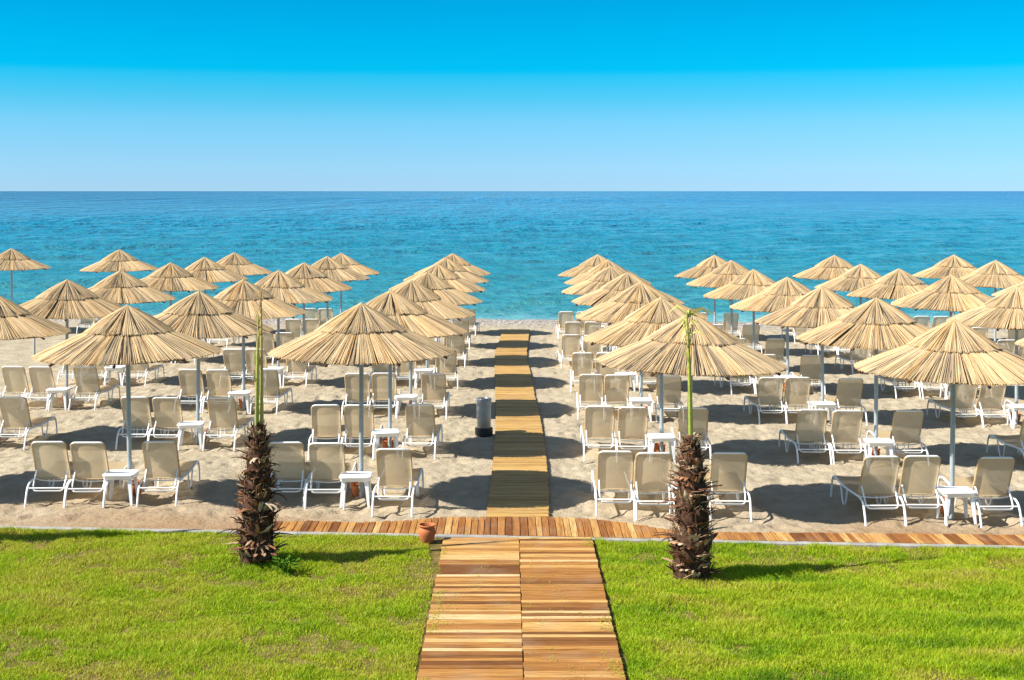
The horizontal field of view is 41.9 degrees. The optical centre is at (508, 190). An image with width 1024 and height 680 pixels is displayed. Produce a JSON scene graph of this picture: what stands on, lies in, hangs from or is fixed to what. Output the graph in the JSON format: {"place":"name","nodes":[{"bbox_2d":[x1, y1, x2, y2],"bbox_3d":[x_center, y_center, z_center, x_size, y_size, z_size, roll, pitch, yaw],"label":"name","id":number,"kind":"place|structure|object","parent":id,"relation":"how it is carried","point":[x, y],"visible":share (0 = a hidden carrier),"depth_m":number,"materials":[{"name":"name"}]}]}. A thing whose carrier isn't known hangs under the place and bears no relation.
{"place":"outdoors","nodes":[
{"label":"outdoors","id":0,"kind":"place"},
{"bbox_2d":[0,315,1023,536],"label":"sand beach","id":1,"kind":"structure","parent":0,"point":[787,493],"depth_m":25.82,"materials":[{"name":"beige sand"}]},
{"bbox_2d":[0,366,43,401],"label":"sun lounger","id":2,"kind":"object","parent":1,"relation":"on","point":[15,379],"visible":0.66,"depth_m":31.32,"materials":[{"name":"beige fabric"}]},
{"bbox_2d":[0,248,50,301],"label":"straw umbrella","id":3,"kind":"object","parent":1,"relation":"on","point":[11,259],"visible":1,"depth_m":51.01,"materials":[{"name":"beige wicker"}]},
{"bbox_2d":[0,397,57,449],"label":"sun lounger","id":4,"kind":"object","parent":1,"relation":"on","point":[15,413],"visible":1,"depth_m":26.15,"materials":[{"name":"beige fabric"}]},
{"bbox_2d":[0,296,70,339],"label":"straw umbrella","id":5,"kind":"object","parent":1,"relation":"on","point":[17,321],"visible":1,"depth_m":26.07,"materials":[{"name":"beige wicker"}]},
{"bbox_2d":[25,366,80,410],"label":"sun lounger","id":6,"kind":"object","parent":1,"relation":"on","point":[42,379],"visible":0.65,"depth_m":31.25,"materials":[{"name":"beige fabric"}]},
{"bbox_2d":[24,441,86,506],"bbox_3d":[-7.248,4.431,21.774,0.633,1.008,1.952,0,0,-2],"label":"sun lounger","id":7,"kind":"object","parent":1,"relation":"on","point":[51,459],"visible":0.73,"depth_m":21.14,"materials":[{"name":"beige fabric"}]},
{"bbox_2d":[19,279,122,407],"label":"straw umbrella","id":8,"kind":"object","parent":1,"relation":"on","point":[67,300],"visible":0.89,"depth_m":30.88,"materials":[{"name":"beige wicker"}]},
{"bbox_2d":[68,366,119,410],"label":"sun lounger","id":9,"kind":"object","parent":1,"relation":"on","point":[86,379],"visible":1,"depth_m":31.28,"materials":[{"name":"beige fabric"}]},
{"bbox_2d":[63,442,133,507],"bbox_3d":[-6.618,4.431,21.725,0.633,1.008,1.952,0,0,-2],"label":"sun lounger","id":10,"kind":"object","parent":1,"relation":"on","point":[90,461],"visible":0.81,"depth_m":21.10,"materials":[{"name":"beige fabric"}]},
{"bbox_2d":[79,249,158,272],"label":"straw umbrella","id":11,"kind":"object","parent":1,"relation":"on","point":[117,260],"visible":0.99,"depth_m":50.62,"materials":[{"name":"beige wicker"}]},
{"bbox_2d":[102,470,139,504],"bbox_3d":[-6.119,4.684,21.134,0.500,0.473,0.440,0,0,0],"label":"side table","id":12,"kind":"object","parent":1,"relation":"on","point":[127,475],"visible":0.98,"depth_m":20.99,"materials":[{"name":"white plastic"}]},
{"bbox_2d":[31,304,220,498],"bbox_3d":[-6.072,3.522,21.411,2.933,3.416,2.916,-1,0,6],"label":"straw umbrella","id":13,"kind":"object","parent":1,"relation":"on","point":[127,335],"visible":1,"depth_m":20.77,"materials":[{"name":"beige wicker"}]},
{"bbox_2d":[88,270,175,384],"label":"straw umbrella","id":14,"kind":"object","parent":1,"relation":"on","point":[120,287],"visible":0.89,"depth_m":35.37,"materials":[{"name":"beige wicker"}]},
{"bbox_2d":[115,396,172,449],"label":"sun lounger","id":15,"kind":"object","parent":1,"relation":"on","point":[141,417],"visible":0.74,"depth_m":26.16,"materials":[{"name":"beige fabric"}]},
{"bbox_2d":[136,441,200,505],"bbox_3d":[-5.516,4.431,21.791,0.633,1.008,1.952,0,0,-2],"label":"sun lounger","id":16,"kind":"object","parent":1,"relation":"on","point":[161,459],"visible":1,"depth_m":21.18,"materials":[{"name":"beige fabric"}]},
{"bbox_2d":[148,397,202,450],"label":"sun lounger","id":17,"kind":"object","parent":1,"relation":"on","point":[168,416],"visible":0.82,"depth_m":26.08,"materials":[{"name":"beige fabric"}]},
{"bbox_2d":[140,262,218,361],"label":"straw umbrella","id":18,"kind":"object","parent":1,"relation":"on","point":[170,277],"visible":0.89,"depth_m":40.46,"materials":[{"name":"beige wicker"}]},
{"bbox_2d":[177,369,221,412],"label":"sun lounger","id":19,"kind":"object","parent":1,"relation":"on","point":[187,379],"visible":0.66,"depth_m":30.77,"materials":[{"name":"beige fabric"}]},
{"bbox_2d":[153,290,273,443],"bbox_3d":[-6.109,3.672,26.387,2.930,3.417,2.924,1,0,-39],"label":"straw umbrella","id":20,"kind":"object","parent":1,"relation":"on","point":[199,314],"visible":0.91,"depth_m":25.84,"materials":[{"name":"beige wicker"}]},
{"bbox_2d":[185,257,247,341],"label":"straw umbrella","id":21,"kind":"object","parent":1,"relation":"on","point":[207,269],"visible":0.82,"depth_m":45.41,"materials":[{"name":"beige wicker"}]},
{"bbox_2d":[202,369,241,412],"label":"sun lounger","id":22,"kind":"object","parent":1,"relation":"on","point":[219,382],"visible":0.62,"depth_m":30.72,"materials":[{"name":"beige fabric"}]},
{"bbox_2d":[202,397,254,450],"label":"sun lounger","id":23,"kind":"object","parent":1,"relation":"on","point":[222,411],"visible":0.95,"depth_m":26.07,"materials":[{"name":"beige fabric"}]},
{"bbox_2d":[223,349,253,380],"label":"sun lounger","id":24,"kind":"object","parent":1,"relation":"on","point":[232,360],"visible":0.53,"depth_m":35.38,"materials":[{"name":"beige fabric"}]},
{"bbox_2d":[216,252,272,284],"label":"straw umbrella","id":25,"kind":"object","parent":1,"relation":"on","point":[234,262],"visible":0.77,"depth_m":50.52,"materials":[{"name":"beige wicker"}]},
{"bbox_2d":[213,279,306,410],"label":"straw umbrella","id":26,"kind":"object","parent":1,"relation":"on","point":[241,297],"visible":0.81,"depth_m":30.44,"materials":[{"name":"beige wicker"}]},
{"bbox_2d":[250,369,292,414],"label":"sun lounger","id":27,"kind":"object","parent":1,"relation":"on","point":[270,383],"visible":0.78,"depth_m":30.76,"materials":[{"name":"beige fabric"}]},
{"bbox_2d":[268,442,312,506],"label":"sun lounger","id":28,"kind":"object","parent":1,"relation":"on","point":[289,457],"visible":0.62,"depth_m":21.10,"materials":[{"name":"beige fabric"}]},
{"bbox_2d":[254,270,332,384],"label":"straw umbrella","id":29,"kind":"object","parent":1,"relation":"on","point":[280,285],"visible":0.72,"depth_m":35.18,"materials":[{"name":"beige wicker"}]},
{"bbox_2d":[285,262,351,335],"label":"straw umbrella","id":30,"kind":"object","parent":1,"relation":"on","point":[307,275],"visible":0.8,"depth_m":40.14,"materials":[{"name":"beige wicker"}]},
{"bbox_2d":[308,404,347,459],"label":"sun lounger","id":31,"kind":"object","parent":1,"relation":"on","point":[325,420],"visible":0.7,"depth_m":25.12,"materials":[{"name":"beige fabric"}]},
{"bbox_2d":[304,442,357,509],"bbox_3d":[-2.850,4.431,21.661,0.633,1.008,1.952,0,0,0],"label":"sun lounger","id":32,"kind":"object","parent":1,"relation":"on","point":[327,462],"visible":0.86,"depth_m":21.03,"materials":[{"name":"beige fabric"}]},
{"bbox_2d":[311,256,369,320],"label":"straw umbrella","id":33,"kind":"object","parent":1,"relation":"on","point":[332,268],"visible":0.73,"depth_m":45.27,"materials":[{"name":"beige wicker"}]},
{"bbox_2d":[339,471,372,507],"bbox_3d":[-2.388,4.684,20.984,0.500,0.473,0.440,0,0,-1],"label":"side table","id":34,"kind":"object","parent":1,"relation":"on","point":[365,477],"visible":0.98,"depth_m":20.80,"materials":[{"name":"white plastic"}]},
{"bbox_2d":[332,253,379,312],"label":"straw umbrella","id":35,"kind":"object","parent":1,"relation":"on","point":[348,262],"visible":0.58,"depth_m":50.47,"materials":[{"name":"beige wicker"}]},
{"bbox_2d":[341,373,378,418],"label":"sun lounger","id":36,"kind":"object","parent":1,"relation":"on","point":[352,386],"visible":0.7,"depth_m":30.04,"materials":[{"name":"beige fabric"}]},
{"bbox_2d":[268,302,452,497],"bbox_3d":[-2.336,3.475,21.267,2.937,3.417,2.926,0,0,-16],"label":"straw umbrella","id":37,"kind":"object","parent":1,"relation":"on","point":[361,334],"visible":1,"depth_m":20.62,"materials":[{"name":"beige wicker"}]},
{"bbox_2d":[341,404,383,459],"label":"sun lounger","id":38,"kind":"object","parent":1,"relation":"on","point":[351,416],"visible":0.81,"depth_m":25.10,"materials":[{"name":"beige fabric"}]},
{"bbox_2d":[370,373,400,418],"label":"sun lounger","id":39,"kind":"object","parent":1,"relation":"on","point":[379,386],"visible":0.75,"depth_m":30.13,"materials":[{"name":"beige fabric"}]},
{"bbox_2d":[314,290,466,447],"bbox_3d":[-2.245,3.586,25.437,2.904,3.417,2.914,0,0,-17],"label":"straw umbrella","id":40,"kind":"object","parent":1,"relation":"on","point":[406,313],"visible":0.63,"depth_m":25.02,"materials":[{"name":"beige wicker"}]},
{"bbox_2d":[371,448,423,516],"bbox_3d":[-1.734,4.431,21.190,0.633,1.008,1.952,0,0,1],"label":"sun lounger","id":41,"kind":"object","parent":1,"relation":"on","point":[394,466],"visible":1,"depth_m":20.57,"materials":[{"name":"beige fabric"}]},
{"bbox_2d":[402,404,442,459],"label":"sun lounger","id":42,"kind":"object","parent":1,"relation":"on","point":[420,421],"visible":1,"depth_m":25.21,"materials":[{"name":"beige fabric"}]},
{"bbox_2d":[392,280,474,403],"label":"straw umbrella","id":43,"kind":"object","parent":1,"relation":"on","point":[427,300],"visible":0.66,"depth_m":29.93,"materials":[{"name":"beige wicker"}]},
{"bbox_2d":[419,373,449,418],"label":"sun lounger","id":44,"kind":"object","parent":1,"relation":"on","point":[433,386],"visible":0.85,"depth_m":30.05,"materials":[{"name":"beige fabric"}]},
{"bbox_2d":[389,263,485,341],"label":"straw umbrella","id":45,"kind":"object","parent":1,"relation":"on","point":[453,279],"visible":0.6,"depth_m":39.99,"materials":[{"name":"beige wicker"}]},
{"bbox_2d":[433,350,457,388],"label":"sun lounger","id":46,"kind":"object","parent":1,"relation":"on","point":[447,365],"visible":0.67,"depth_m":35.26,"materials":[{"name":"beige fabric"}]},
{"bbox_2d":[403,258,488,345],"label":"straw umbrella","id":47,"kind":"object","parent":1,"relation":"on","point":[457,269],"visible":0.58,"depth_m":45.14,"materials":[{"name":"beige wicker"}]},
{"bbox_2d":[413,271,482,367],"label":"straw umbrella","id":48,"kind":"object","parent":1,"relation":"on","point":[443,289],"visible":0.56,"depth_m":34.98,"materials":[{"name":"beige wicker"}]},
{"bbox_2d":[475,397,492,435],"bbox_3d":[-0.500,4.627,27.450,0.370,0.757,0.370,0,0,0],"label":"litter bin","id":49,"kind":"object","parent":1,"relation":"on","point":[483,427],"visible":1,"depth_m":27.32,"materials":[{"name":"grey metal"}]},
{"bbox_2d":[486,329,549,517],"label":"sea boardwalk","id":50,"kind":"structure","parent":1,"relation":"on","point":[519,482],"depth_m":26.45,"materials":[{"name":"brown wood"}]},
{"bbox_2d":[557,334,579,367],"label":"sun lounger","id":51,"kind":"object","parent":1,"relation":"on","point":[570,344],"visible":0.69,"depth_m":39.76,"materials":[{"name":"beige fabric"}]},
{"bbox_2d":[570,352,593,391],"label":"sun lounger","id":52,"kind":"object","parent":1,"relation":"on","point":[582,362],"visible":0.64,"depth_m":34.56,"materials":[{"name":"beige fabric"}]},
{"bbox_2d":[576,374,605,419],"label":"sun lounger","id":53,"kind":"object","parent":1,"relation":"on","point":[591,387],"visible":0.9,"depth_m":29.93,"materials":[{"name":"beige fabric"}]},
{"bbox_2d":[561,266,623,351],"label":"straw umbrella","id":54,"kind":"object","parent":1,"relation":"on","point":[598,280],"visible":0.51,"depth_m":39.24,"materials":[{"name":"beige wicker"}]},
{"bbox_2d":[580,406,615,461],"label":"sun lounger","id":55,"kind":"object","parent":1,"relation":"on","point":[599,422],"visible":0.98,"depth_m":25.02,"materials":[{"name":"beige fabric"}]},
{"bbox_2d":[564,260,651,351],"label":"straw umbrella","id":56,"kind":"object","parent":1,"relation":"on","point":[590,273],"visible":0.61,"depth_m":44.17,"materials":[{"name":"beige wicker"}]},
{"bbox_2d":[591,451,637,519],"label":"sun lounger","id":57,"kind":"object","parent":1,"relation":"on","point":[614,470],"visible":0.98,"depth_m":20.37,"materials":[{"name":"beige fabric"}]},
{"bbox_2d":[598,374,630,409],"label":"sun lounger","id":58,"kind":"object","parent":1,"relation":"on","point":[616,387],"visible":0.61,"depth_m":29.86,"materials":[{"name":"beige fabric"}]},
{"bbox_2d":[571,272,684,371],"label":"straw umbrella","id":59,"kind":"object","parent":1,"relation":"on","point":[608,291],"visible":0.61,"depth_m":34.20,"materials":[{"name":"beige wicker"}]},
{"bbox_2d":[613,407,650,451],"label":"sun lounger","id":60,"kind":"object","parent":1,"relation":"on","point":[632,423],"visible":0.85,"depth_m":24.88,"materials":[{"name":"beige fabric"}]},
{"bbox_2d":[576,281,706,406],"bbox_3d":[2.963,3.725,29.841,2.904,3.417,2.914,-1,1,-43],"label":"straw umbrella","id":61,"kind":"object","parent":1,"relation":"on","point":[621,306],"visible":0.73,"depth_m":29.39,"materials":[{"name":"beige wicker"}]},
{"bbox_2d":[273,516,1023,545],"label":"cross boardwalk","id":62,"kind":"structure","parent":1,"relation":"on","point":[603,529],"depth_m":19.14,"materials":[{"name":"brown wood"}]},
{"bbox_2d":[623,452,673,521],"bbox_3d":[2.191,4.431,20.882,0.633,1.008,1.952,0,0,0],"label":"sun lounger","id":63,"kind":"object","parent":1,"relation":"on","point":[651,471],"visible":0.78,"depth_m":20.25,"materials":[{"name":"beige fabric"}]},
{"bbox_2d":[582,297,739,451],"bbox_3d":[2.858,3.678,24.936,2.936,3.417,2.926,0,0,-7],"label":"straw umbrella","id":64,"kind":"object","parent":1,"relation":"on","point":[643,322],"visible":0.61,"depth_m":24.49,"materials":[{"name":"beige wicker"}]},
{"bbox_2d":[648,375,683,421],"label":"sun lounger","id":65,"kind":"object","parent":1,"relation":"on","point":[671,388],"visible":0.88,"depth_m":29.70,"materials":[{"name":"beige fabric"}]},
{"bbox_2d":[671,407,711,462],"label":"sun lounger","id":66,"kind":"object","parent":1,"relation":"on","point":[700,419],"visible":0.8,"depth_m":24.80,"materials":[{"name":"beige fabric"}]},
{"bbox_2d":[596,315,787,433],"bbox_3d":[2.781,3.572,20.535,2.930,3.417,2.924,1,0,44],"label":"straw umbrella","id":67,"kind":"object","parent":1,"relation":"on","point":[715,351],"visible":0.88,"depth_m":19.85,"materials":[{"name":"beige wicker"}]},
{"bbox_2d":[674,255,726,323],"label":"straw umbrella","id":68,"kind":"object","parent":1,"relation":"on","point":[707,266],"visible":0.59,"depth_m":48.32,"materials":[{"name":"beige wicker"}]},
{"bbox_2d":[686,260,749,334],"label":"straw umbrella","id":69,"kind":"object","parent":1,"relation":"on","point":[728,272],"visible":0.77,"depth_m":43.10,"materials":[{"name":"beige wicker"}]},
{"bbox_2d":[704,452,751,521],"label":"sun lounger","id":70,"kind":"object","parent":1,"relation":"on","point":[728,470],"visible":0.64,"depth_m":20.25,"materials":[{"name":"beige fabric"}]},
{"bbox_2d":[703,269,775,349],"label":"straw umbrella","id":71,"kind":"object","parent":1,"relation":"on","point":[753,282],"visible":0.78,"depth_m":38.23,"materials":[{"name":"beige wicker"}]},
{"bbox_2d":[743,377,787,423],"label":"sun lounger","id":72,"kind":"object","parent":1,"relation":"on","point":[770,391],"visible":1,"depth_m":29.46,"materials":[{"name":"beige fabric"}]},
{"bbox_2d":[729,277,811,374],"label":"straw umbrella","id":73,"kind":"object","parent":1,"relation":"on","point":[783,293],"visible":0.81,"depth_m":33.58,"materials":[{"name":"beige wicker"}]},
{"bbox_2d":[776,377,811,415],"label":"sun lounger","id":74,"kind":"object","parent":1,"relation":"on","point":[797,391],"visible":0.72,"depth_m":29.47,"materials":[{"name":"beige fabric"}]},
{"bbox_2d":[754,286,855,408],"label":"straw umbrella","id":75,"kind":"object","parent":1,"relation":"on","point":[818,306],"visible":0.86,"depth_m":28.79,"materials":[{"name":"beige wicker"}]},
{"bbox_2d":[778,409,831,464],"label":"sun lounger","id":76,"kind":"object","parent":1,"relation":"on","point":[810,429],"visible":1,"depth_m":24.62,"materials":[{"name":"beige fabric"}]},
{"bbox_2d":[791,355,825,393],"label":"sun lounger","id":77,"kind":"object","parent":1,"relation":"on","point":[810,366],"visible":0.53,"depth_m":34.07,"materials":[{"name":"beige fabric"}]},
{"bbox_2d":[793,255,853,292],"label":"straw umbrella","id":78,"kind":"object","parent":1,"relation":"on","point":[832,267],"visible":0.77,"depth_m":46.90,"materials":[{"name":"beige wicker"}]},
{"bbox_2d":[811,410,866,464],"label":"sun lounger","id":79,"kind":"object","parent":1,"relation":"on","point":[846,425],"visible":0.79,"depth_m":24.52,"materials":[{"name":"beige fabric"}]},
{"bbox_2d":[819,378,867,424],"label":"sun lounger","id":80,"kind":"object","parent":1,"relation":"on","point":[849,392],"visible":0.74,"depth_m":29.30,"materials":[{"name":"beige fabric"}]},
{"bbox_2d":[815,264,881,304],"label":"straw umbrella","id":81,"kind":"object","parent":1,"relation":"on","point":[857,277],"visible":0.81,"depth_m":42.24,"materials":[{"name":"beige wicker"}]},
{"bbox_2d":[795,297,930,455],"bbox_3d":[6.741,3.657,24.498,2.933,3.417,2.916,1,0,-45],"label":"straw umbrella","id":82,"kind":"object","parent":1,"relation":"on","point":[876,324],"visible":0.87,"depth_m":23.95,"materials":[{"name":"beige wicker"}]},
{"bbox_2d":[830,456,907,525],"bbox_3d":[5.531,4.431,20.612,0.633,1.008,1.952,0,0,-1],"label":"sun lounger","id":83,"kind":"object","parent":1,"relation":"on","point":[878,476],"visible":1,"depth_m":20.02,"materials":[{"name":"beige fabric"}]},
{"bbox_2d":[847,268,928,308],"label":"straw umbrella","id":84,"kind":"object","parent":1,"relation":"on","point":[898,283],"visible":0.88,"depth_m":37.97,"materials":[{"name":"beige wicker"}]},
{"bbox_2d":[866,410,928,455],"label":"sun lounger","id":85,"kind":"object","parent":1,"relation":"on","point":[906,427],"visible":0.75,"depth_m":24.52,"materials":[{"name":"beige fabric"}]},
{"bbox_2d":[883,455,947,525],"bbox_3d":[6.184,4.431,20.657,0.633,1.008,1.952,0,0,1],"label":"sun lounger","id":86,"kind":"object","parent":1,"relation":"on","point":[919,475],"visible":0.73,"depth_m":20.02,"materials":[{"name":"beige fabric"}]},
{"bbox_2d":[853,318,1023,519],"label":"straw umbrella","id":87,"kind":"object","parent":1,"relation":"on","point":[953,352],"visible":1,"depth_m":19.60,"materials":[{"name":"beige wicker"}]},
{"bbox_2d":[891,274,991,395],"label":"straw umbrella","id":88,"kind":"object","parent":1,"relation":"on","point":[951,293],"visible":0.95,"depth_m":32.90,"materials":[{"name":"beige wicker"}]},
{"bbox_2d":[913,255,977,315],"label":"straw umbrella","id":89,"kind":"object","parent":1,"relation":"on","point":[956,266],"visible":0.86,"depth_m":46.72,"materials":[{"name":"beige wicker"}]},
{"bbox_2d":[927,384,982,427],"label":"sun lounger","id":90,"kind":"object","parent":1,"relation":"on","point":[965,396],"visible":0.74,"depth_m":29.00,"materials":[{"name":"beige fabric"}]},
{"bbox_2d":[936,486,976,524],"bbox_3d":[6.677,4.684,19.927,0.500,0.473,0.440,0,0,-1],"label":"side table","id":91,"kind":"object","parent":1,"relation":"on","point":[948,493],"visible":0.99,"depth_m":19.77,"materials":[{"name":"white plastic"}]},
{"bbox_2d":[936,457,1022,527],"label":"sun lounger","id":92,"kind":"object","parent":1,"relation":"on","point":[992,477],"visible":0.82,"depth_m":19.93,"materials":[{"name":"beige fabric"}]},
{"bbox_2d":[946,286,1023,423],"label":"straw umbrella","id":93,"kind":"object","parent":1,"relation":"on","point":[1004,310],"visible":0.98,"depth_m":28.45,"materials":[{"name":"beige wicker"}]},
{"bbox_2d":[961,385,1011,427],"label":"sun lounger","id":94,"kind":"object","parent":1,"relation":"on","point":[992,397],"visible":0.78,"depth_m":28.87,"materials":[{"name":"beige fabric"}]},
{"bbox_2d":[960,260,1023,342],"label":"straw umbrella","id":95,"kind":"object","parent":1,"relation":"on","point":[995,274],"visible":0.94,"depth_m":41.95,"materials":[{"name":"beige wicker"}]},
{"bbox_2d":[986,417,1023,456],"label":"sun lounger","id":96,"kind":"object","parent":1,"relation":"on","point":[1016,441],"visible":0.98,"depth_m":24.94,"materials":[{"name":"beige fabric"}]},
{"bbox_2d":[0,191,1023,323],"bbox_3d":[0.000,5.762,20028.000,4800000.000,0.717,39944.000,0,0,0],"label":"sea","id":97,"kind":"structure","parent":0,"point":[525,249],"depth_m":177.94,"materials":[{"name":"liquid"}]},
{"bbox_2d":[0,526,1023,679],"bbox_3d":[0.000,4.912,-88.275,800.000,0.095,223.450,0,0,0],"label":"lawn ground","id":98,"kind":"structure","parent":0,"point":[435,546],"depth_m":15.45,"materials":[{"name":"green plant"}]},
{"bbox_2d":[218,284,292,566],"bbox_3d":[-3.349,3.085,17.549,0.962,3.751,0.850,0,0,0],"label":"palm tree","id":99,"kind":"object","parent":98,"relation":"on","point":[256,531],"visible":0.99,"depth_m":17.43,"materials":[{"name":"brown plant"}]},
{"bbox_2d":[417,537,625,679],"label":"front boardwalk","id":100,"kind":"structure","parent":98,"relation":"on","point":[490,637],"depth_m":15.31,"materials":[{"name":"brown wood"}]},
{"bbox_2d":[653,304,732,581],"bbox_3d":[2.282,3.224,16.921,0.934,3.576,0.976,0,0,-42],"label":"palm tree","id":101,"kind":"object","parent":98,"relation":"on","point":[691,543],"visible":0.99,"depth_m":16.76,"materials":[{"name":"brown plant"}]},
{"bbox_2d":[0,0,1023,190],"label":"sky","id":102,"kind":"structure","parent":0,"point":[96,95],"materials":[{"name":"blue"}]},
{"bbox_3d":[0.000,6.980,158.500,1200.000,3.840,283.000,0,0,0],"label":"beach ground","id":103,"kind":"structure","parent":0,"visible":0},
{"bbox_2d":[0,525,1023,548],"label":"kerb","id":104,"kind":"structure","parent":103,"relation":"on","point":[911,545],"depth_m":18.75,"materials":[{"name":"concrete"}]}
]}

